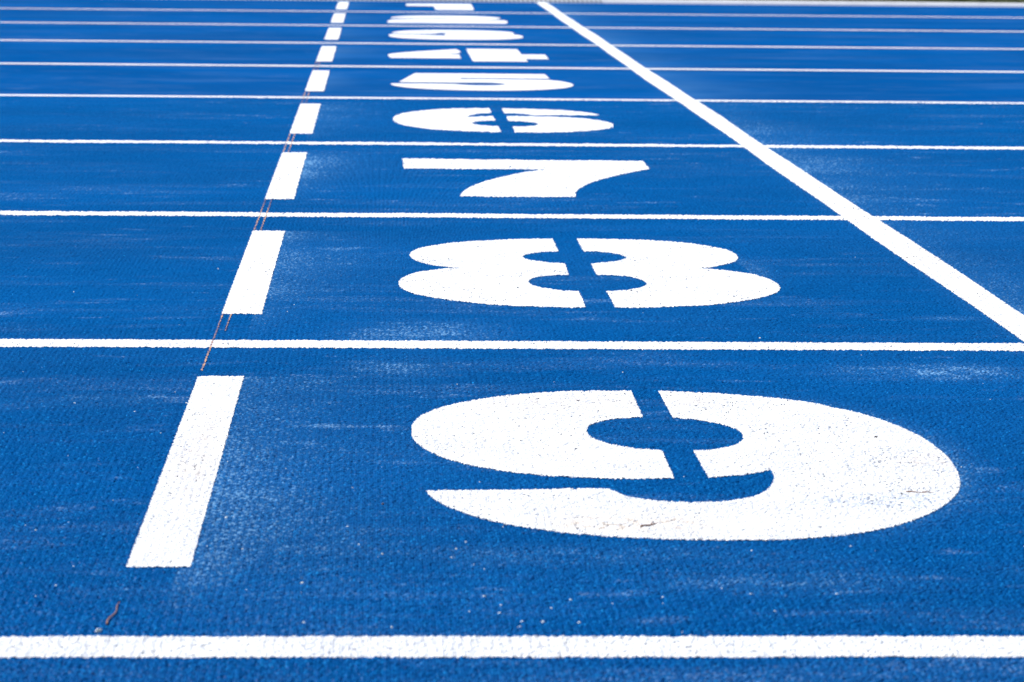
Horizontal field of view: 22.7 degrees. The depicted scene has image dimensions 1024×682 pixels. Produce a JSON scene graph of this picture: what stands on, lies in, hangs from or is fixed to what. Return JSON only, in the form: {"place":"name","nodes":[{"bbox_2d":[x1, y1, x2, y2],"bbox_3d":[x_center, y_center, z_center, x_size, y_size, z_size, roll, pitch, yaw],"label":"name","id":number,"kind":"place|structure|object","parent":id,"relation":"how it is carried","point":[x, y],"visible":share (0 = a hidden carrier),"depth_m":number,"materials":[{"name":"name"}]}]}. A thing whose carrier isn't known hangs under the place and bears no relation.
{"place":"outdoors","nodes":[
{"label":"outdoors","id":0,"kind":"place"},
{"bbox_2d":[0,0,1023,681],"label":"running track","id":1,"kind":"structure","parent":0,"point":[326,514],"depth_m":3.15,"materials":[{"name":"blue rubber"}]},
{"bbox_2d":[106,602,119,624],"bbox_3d":[-0.292,0.199,1.865,0.005,0.001,0.058,0,10,-3],"label":"dry stalk","id":2,"kind":"object","parent":1,"relation":"on","point":[112,614],"visible":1,"depth_m":1.86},
{"bbox_2d":[126,375,243,566],"bbox_3d":[-0.297,0.107,2.390,0.052,0.002,0.800,0,10,-3],"label":"painted dash","id":3,"kind":"object","parent":1,"relation":"on","point":[181,502],"visible":1,"depth_m":2.29,"materials":[{"name":"white paint"}]},
{"bbox_2d":[222,230,284,313],"bbox_3d":[-0.359,-0.104,3.591,0.052,0.002,0.802,0,10,-3],"label":"painted dash","id":4,"kind":"object","parent":1,"relation":"on","point":[254,281],"visible":1,"depth_m":3.52,"materials":[{"name":"white paint"}]},
{"bbox_2d":[201,61,316,370],"bbox_3d":[-0.477,-0.422,5.407,0.006,0.002,5.269,0,10,-3],"label":"chalk line","id":5,"kind":"object","parent":1,"relation":"on","point":[253,230],"visible":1,"depth_m":3.14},
{"bbox_2d":[224,61,319,330],"bbox_3d":[-0.473,-0.445,5.535,0.005,0.002,5.008,0,10,-3],"label":"chalk line","id":6,"kind":"object","parent":1,"relation":"on","point":[268,210],"visible":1,"depth_m":4.21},
{"bbox_2d":[265,152,306,198],"bbox_3d":[-0.421,-0.314,4.791,0.053,0.002,0.802,0,10,-3],"label":"painted dash","id":7,"kind":"object","parent":1,"relation":"on","point":[286,185],"visible":1,"depth_m":4.75,"materials":[{"name":"white paint"}]},
{"bbox_2d":[290,104,320,133],"bbox_3d":[-0.484,-0.525,5.993,0.053,0.002,0.799,0,10,-3],"label":"painted dash","id":8,"kind":"object","parent":1,"relation":"on","point":[305,120],"visible":1,"depth_m":5.95,"materials":[{"name":"white paint"}]},
{"bbox_2d":[305,70,328,90],"bbox_3d":[-0.547,-0.735,7.189,0.053,0.001,0.801,0,10,-3],"label":"painted dash","id":9,"kind":"object","parent":1,"relation":"on","point":[317,80],"visible":1,"depth_m":7.16,"materials":[{"name":"white paint"}]},
{"bbox_2d":[316,46,335,60],"bbox_3d":[-0.609,-0.946,8.390,0.052,0.001,0.800,0,10,-3],"label":"painted dash","id":10,"kind":"object","parent":1,"relation":"on","point":[326,53],"visible":1,"depth_m":8.38,"materials":[{"name":"white paint"}]},
{"bbox_2d":[325,28,340,38],"bbox_3d":[-0.672,-1.157,9.589,0.052,0.001,0.801,0,10,-3],"label":"painted dash","id":11,"kind":"object","parent":1,"relation":"on","point":[333,33],"visible":1,"depth_m":9.58,"materials":[{"name":"white paint"}]},
{"bbox_2d":[331,13,345,22],"bbox_3d":[-0.734,-1.367,10.790,0.052,0.001,0.802,0,10,-3],"label":"painted dash","id":12,"kind":"object","parent":1,"relation":"on","point":[338,18],"visible":1,"depth_m":10.77,"materials":[{"name":"white paint"}]},
{"bbox_2d":[336,2,348,8],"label":"painted dash","id":13,"kind":"object","parent":1,"relation":"on","point":[342,5],"visible":1,"depth_m":11.97,"materials":[{"name":"white paint"}]},
{"bbox_2d":[406,4,473,9],"bbox_3d":[-0.339,-1.570,11.973,0.315,0.001,0.652,0,10,-3],"label":"number one","id":14,"kind":"object","parent":1,"relation":"on","point":[453,6],"visible":1,"depth_m":12.01,"materials":[{"name":"white paint"}]},
{"bbox_2d":[387,16,506,23],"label":"number two","id":15,"kind":"structure","parent":1,"relation":"on","point":[465,19],"depth_m":10.71,"materials":[{"name":"white paint"}]},
{"bbox_2d":[389,30,522,39],"bbox_3d":[-0.214,-1.153,9.601,0.501,0.001,0.655,0,10,-3],"label":"number three","id":16,"kind":"object","parent":1,"relation":"on","point":[474,35],"visible":1,"depth_m":9.57,"materials":[{"name":"white paint"}]},
{"bbox_2d":[388,49,547,61],"bbox_3d":[-0.149,-0.944,8.408,0.520,0.001,0.653,0,10,-3],"label":"number four","id":17,"kind":"object","parent":1,"relation":"on","point":[495,54],"visible":1,"depth_m":8.38,"materials":[{"name":"white paint"}]},
{"bbox_2d":[390,73,572,89],"bbox_3d":[-0.088,-0.733,7.207,0.511,0.001,0.651,0,10,-3],"label":"number five","id":18,"kind":"object","parent":1,"relation":"on","point":[514,84],"visible":1,"depth_m":7.20,"materials":[{"name":"white paint"}]},
{"bbox_2d":[393,108,612,132],"bbox_3d":[-0.025,-0.521,5.998,0.509,0.002,0.639,0,10,-3],"label":"number six","id":19,"kind":"object","parent":1,"relation":"on","point":[437,119],"visible":1,"depth_m":5.97,"materials":[{"name":"white paint"}]},
{"bbox_2d":[9,40,1008,48],"bbox_3d":[-0.468,-1.050,8.991,80.008,0.001,0.052,0,10,-2],"label":"lane line","id":20,"kind":"object","parent":1,"relation":"on","point":[505,44],"visible":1,"depth_m":9.01,"materials":[{"name":"white paint"}]},
{"bbox_2d":[0,635,1023,658],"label":"lane line","id":21,"kind":"object","parent":1,"relation":"on","point":[333,646],"visible":1,"depth_m":1.79,"materials":[{"name":"white paint"}]},
{"bbox_2d":[0,339,1023,350],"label":"lane line","id":22,"kind":"object","parent":1,"relation":"on","point":[353,344],"visible":1,"depth_m":3.00,"materials":[{"name":"white paint"}]},
{"bbox_2d":[0,210,1023,220],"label":"lane line","id":23,"kind":"object","parent":1,"relation":"on","point":[427,215],"visible":1,"depth_m":4.20,"materials":[{"name":"white paint"}]},
{"bbox_2d":[0,139,1023,149],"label":"lane line","id":24,"kind":"object","parent":1,"relation":"on","point":[499,144],"visible":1,"depth_m":5.40,"materials":[{"name":"white paint"}]},
{"bbox_2d":[0,94,1023,103],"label":"lane line","id":25,"kind":"object","parent":1,"relation":"on","point":[513,99],"visible":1,"depth_m":6.61,"materials":[{"name":"white paint"}]},
{"bbox_2d":[0,63,1023,71],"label":"lane line","id":26,"kind":"object","parent":1,"relation":"on","point":[508,67],"visible":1,"depth_m":7.81,"materials":[{"name":"white paint"}]},
{"bbox_2d":[0,22,1023,31],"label":"lane line","id":27,"kind":"object","parent":1,"relation":"on","point":[503,26],"visible":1,"depth_m":10.21,"materials":[{"name":"white paint"}]},
{"bbox_2d":[5,8,1023,17],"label":"lane line","id":28,"kind":"object","parent":1,"relation":"on","point":[489,12],"visible":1,"depth_m":11.42,"materials":[{"name":"white paint"}]},
{"bbox_2d":[403,158,648,196],"bbox_3d":[0.037,-0.309,4.790,0.482,0.002,0.644,0,10,-3],"label":"number seven","id":29,"kind":"object","parent":1,"relation":"on","point":[525,184],"visible":1,"depth_m":4.86,"materials":[{"name":"white paint"}]},
{"bbox_2d":[399,238,780,307],"bbox_3d":[0.099,-0.101,3.603,0.520,0.002,0.666,0,10,-3],"label":"number eight","id":30,"kind":"object","parent":1,"relation":"on","point":[711,284],"visible":1,"depth_m":3.56,"materials":[{"name":"white paint"}]},
{"bbox_2d":[313,0,1023,6],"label":"track kerb","id":31,"kind":"structure","parent":1,"relation":"on","point":[845,3],"depth_m":12.62,"materials":[{"name":"white paint"}]},
{"bbox_2d":[412,390,960,540],"bbox_3d":[0.160,0.108,2.414,0.508,0.002,0.641,0,10,-3],"label":"number nine","id":32,"kind":"object","parent":1,"relation":"on","point":[727,520],"visible":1,"depth_m":2.38,"materials":[{"name":"white paint"}]},
{"bbox_2d":[536,2,1023,340],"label":"finish line","id":33,"kind":"object","parent":1,"relation":"on","point":[971,292],"visible":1,"depth_m":4.30,"materials":[{"name":"white paint"}]},
{"bbox_2d":[750,0,1023,2],"bbox_3d":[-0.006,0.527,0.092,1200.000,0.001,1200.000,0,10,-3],"label":"grass field","id":34,"kind":"structure","parent":0,"point":[901,1],"depth_m":13.60,"materials":[{"name":"green plant"}]}
]}

